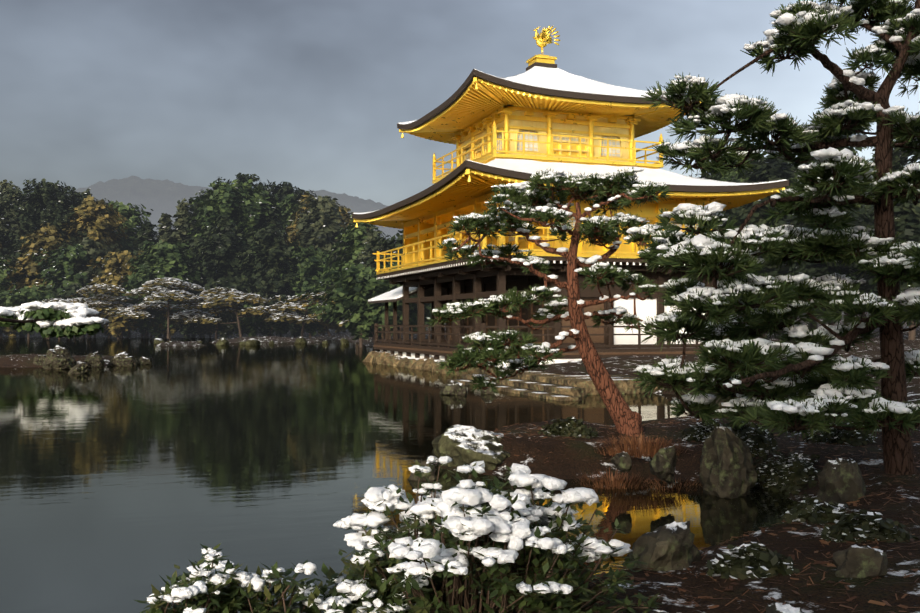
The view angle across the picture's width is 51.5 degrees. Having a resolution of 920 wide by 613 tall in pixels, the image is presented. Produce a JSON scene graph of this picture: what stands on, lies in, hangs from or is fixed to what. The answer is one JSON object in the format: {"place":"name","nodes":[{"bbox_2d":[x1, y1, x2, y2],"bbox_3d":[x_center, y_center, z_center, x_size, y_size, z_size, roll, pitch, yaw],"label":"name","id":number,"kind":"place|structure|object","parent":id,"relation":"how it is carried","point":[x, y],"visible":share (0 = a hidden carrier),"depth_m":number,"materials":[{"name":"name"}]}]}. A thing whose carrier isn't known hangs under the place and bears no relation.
{"place":"outdoors","nodes":[
{"label":"outdoors","id":0,"kind":"place"},
{"bbox_2d":[67,176,402,239],"bbox_3d":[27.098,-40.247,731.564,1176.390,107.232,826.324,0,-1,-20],"label":"hill","id":1,"kind":"structure","parent":0,"point":[158,197],"depth_m":589.70,"materials":[{"name":"grey"}]},
{"bbox_2d":[0,337,798,612],"bbox_3d":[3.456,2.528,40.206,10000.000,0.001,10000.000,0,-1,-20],"label":"water","id":2,"kind":"structure","parent":0,"point":[122,488],"depth_m":12.27,"materials":[{"name":"grey liquid"}]},
{"bbox_2d":[0,311,919,612],"bbox_3d":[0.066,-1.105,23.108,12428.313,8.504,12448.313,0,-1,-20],"label":"ground","id":3,"kind":"structure","parent":0,"point":[558,453],"depth_m":8.84,"materials":[{"name":"brown soil"}]},
{"bbox_2d":[0,308,103,338],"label":"islet pine","id":4,"kind":"object","parent":3,"relation":"on","point":[51,314],"depth_m":42.41,"materials":[{"name":"green plant"}]},
{"bbox_2d":[0,301,108,328],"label":"snow","id":5,"kind":"structure","parent":4,"relation":"on","point":[79,312],"depth_m":42.49,"materials":[{"name":"white snow"}]},
{"bbox_2d":[135,543,351,612],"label":"shrub","id":6,"kind":"object","parent":3,"relation":"on","point":[233,597],"depth_m":3.86,"materials":[{"name":"green plant"}]},
{"bbox_2d":[147,548,350,612],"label":"snow shrub","id":7,"kind":"object","parent":6,"relation":"on","point":[244,579],"visible":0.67,"depth_m":3.90,"materials":[{"name":"white snow"}]},
{"bbox_2d":[278,560,447,612],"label":"shrub","id":8,"kind":"object","parent":3,"relation":"on","point":[330,573],"depth_m":4.23,"materials":[{"name":"green plant"}]},
{"bbox_2d":[282,576,436,612],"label":"snow shrub","id":9,"kind":"object","parent":8,"relation":"on","point":[356,589],"visible":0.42,"depth_m":4.12,"materials":[{"name":"white snow"}]},
{"bbox_2d":[0,213,915,347],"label":"trunks","id":10,"kind":"object","parent":3,"relation":"on","point":[912,335],"visible":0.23,"depth_m":107.02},
{"bbox_2d":[0,156,918,333],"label":"snow trees","id":11,"kind":"object","parent":10,"relation":"on","point":[192,310],"visible":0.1,"depth_m":107.23,"materials":[{"name":"white snow"}]},
{"bbox_2d":[0,102,919,339],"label":"trees","id":12,"kind":"object","parent":3,"relation":"on","point":[88,231],"visible":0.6,"depth_m":116.02,"materials":[{"name":"green plant"}]},
{"bbox_2d":[33,337,887,612],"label":"rocks","id":13,"kind":"object","parent":3,"relation":"on","point":[727,470],"visible":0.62,"depth_m":9.86,"materials":[{"name":"grey stone"}]},
{"bbox_2d":[334,457,663,612],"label":"shrub","id":14,"kind":"object","parent":3,"relation":"on","point":[568,602],"depth_m":4.26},
{"bbox_2d":[333,456,632,594],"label":"snow","id":15,"kind":"structure","parent":14,"relation":"on","point":[503,528],"depth_m":4.24,"materials":[{"name":"white snow"}]},
{"bbox_2d":[362,351,665,400],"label":"stone blocks","id":16,"kind":"structure","parent":3,"relation":"on","point":[556,387],"depth_m":25.94,"materials":[{"name":"beige stone"}]},
{"bbox_2d":[427,167,683,436],"bbox_3d":[1.430,-0.003,12.839,3.699,3.737,2.549,0,-1,-20],"label":"pine","id":17,"kind":"object","parent":3,"relation":"on","point":[456,359],"depth_m":12.63,"materials":[{"name":"green plant"}]},
{"bbox_2d":[432,167,680,383],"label":"snow","id":18,"kind":"structure","parent":17,"relation":"on","point":[590,260],"depth_m":12.70,"materials":[{"name":"white snow"}]},
{"bbox_2d":[352,54,788,366],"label":"pavilion","id":19,"kind":"structure","parent":3,"relation":"on","point":[593,129],"depth_m":36.83,"materials":[{"name":"gold metal"}]},
{"bbox_2d":[533,25,560,53],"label":"phoenix statue","id":20,"kind":"object","parent":19,"relation":"on","point":[543,38],"visible":0.94,"depth_m":40.39,"materials":[{"name":"gold metal"}]},
{"bbox_2d":[353,66,784,213],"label":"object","id":21,"kind":"structure","parent":19,"relation":"on","point":[550,78],"depth_m":36.83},
{"bbox_2d":[572,430,700,493],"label":"dead grass","id":22,"kind":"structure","parent":3,"relation":"on","point":[647,448],"depth_m":11.09,"materials":[{"name":"brown plant"}]},
{"bbox_2d":[494,413,919,612],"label":"litter","id":23,"kind":"object","parent":3,"relation":"on","point":[828,563],"visible":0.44,"depth_m":6.13,"materials":[{"name":"brown plant"}]},
{"bbox_2d":[538,417,918,579],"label":"bushes","id":24,"kind":"object","parent":3,"relation":"on","point":[768,559],"visible":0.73,"depth_m":7.09,"materials":[{"name":"green plant"}]},
{"bbox_2d":[548,417,895,578],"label":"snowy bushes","id":25,"kind":"object","parent":24,"relation":"on","point":[765,568],"depth_m":7.08,"materials":[{"name":"white snow"}]},
{"bbox_2d":[631,0,919,474],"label":"pine tree","id":26,"kind":"object","parent":3,"relation":"on","point":[748,355],"depth_m":9.41,"materials":[{"name":"green plant"}]},
{"bbox_2d":[634,0,919,416],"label":"snow","id":27,"kind":"structure","parent":26,"relation":"attached to","point":[699,241],"depth_m":9.20,"materials":[{"name":"white snow"}]},
{"bbox_2d":[0,0,919,205],"label":"sky","id":28,"kind":"structure","parent":0,"point":[309,95],"materials":[{"name":"grey"}]}
]}

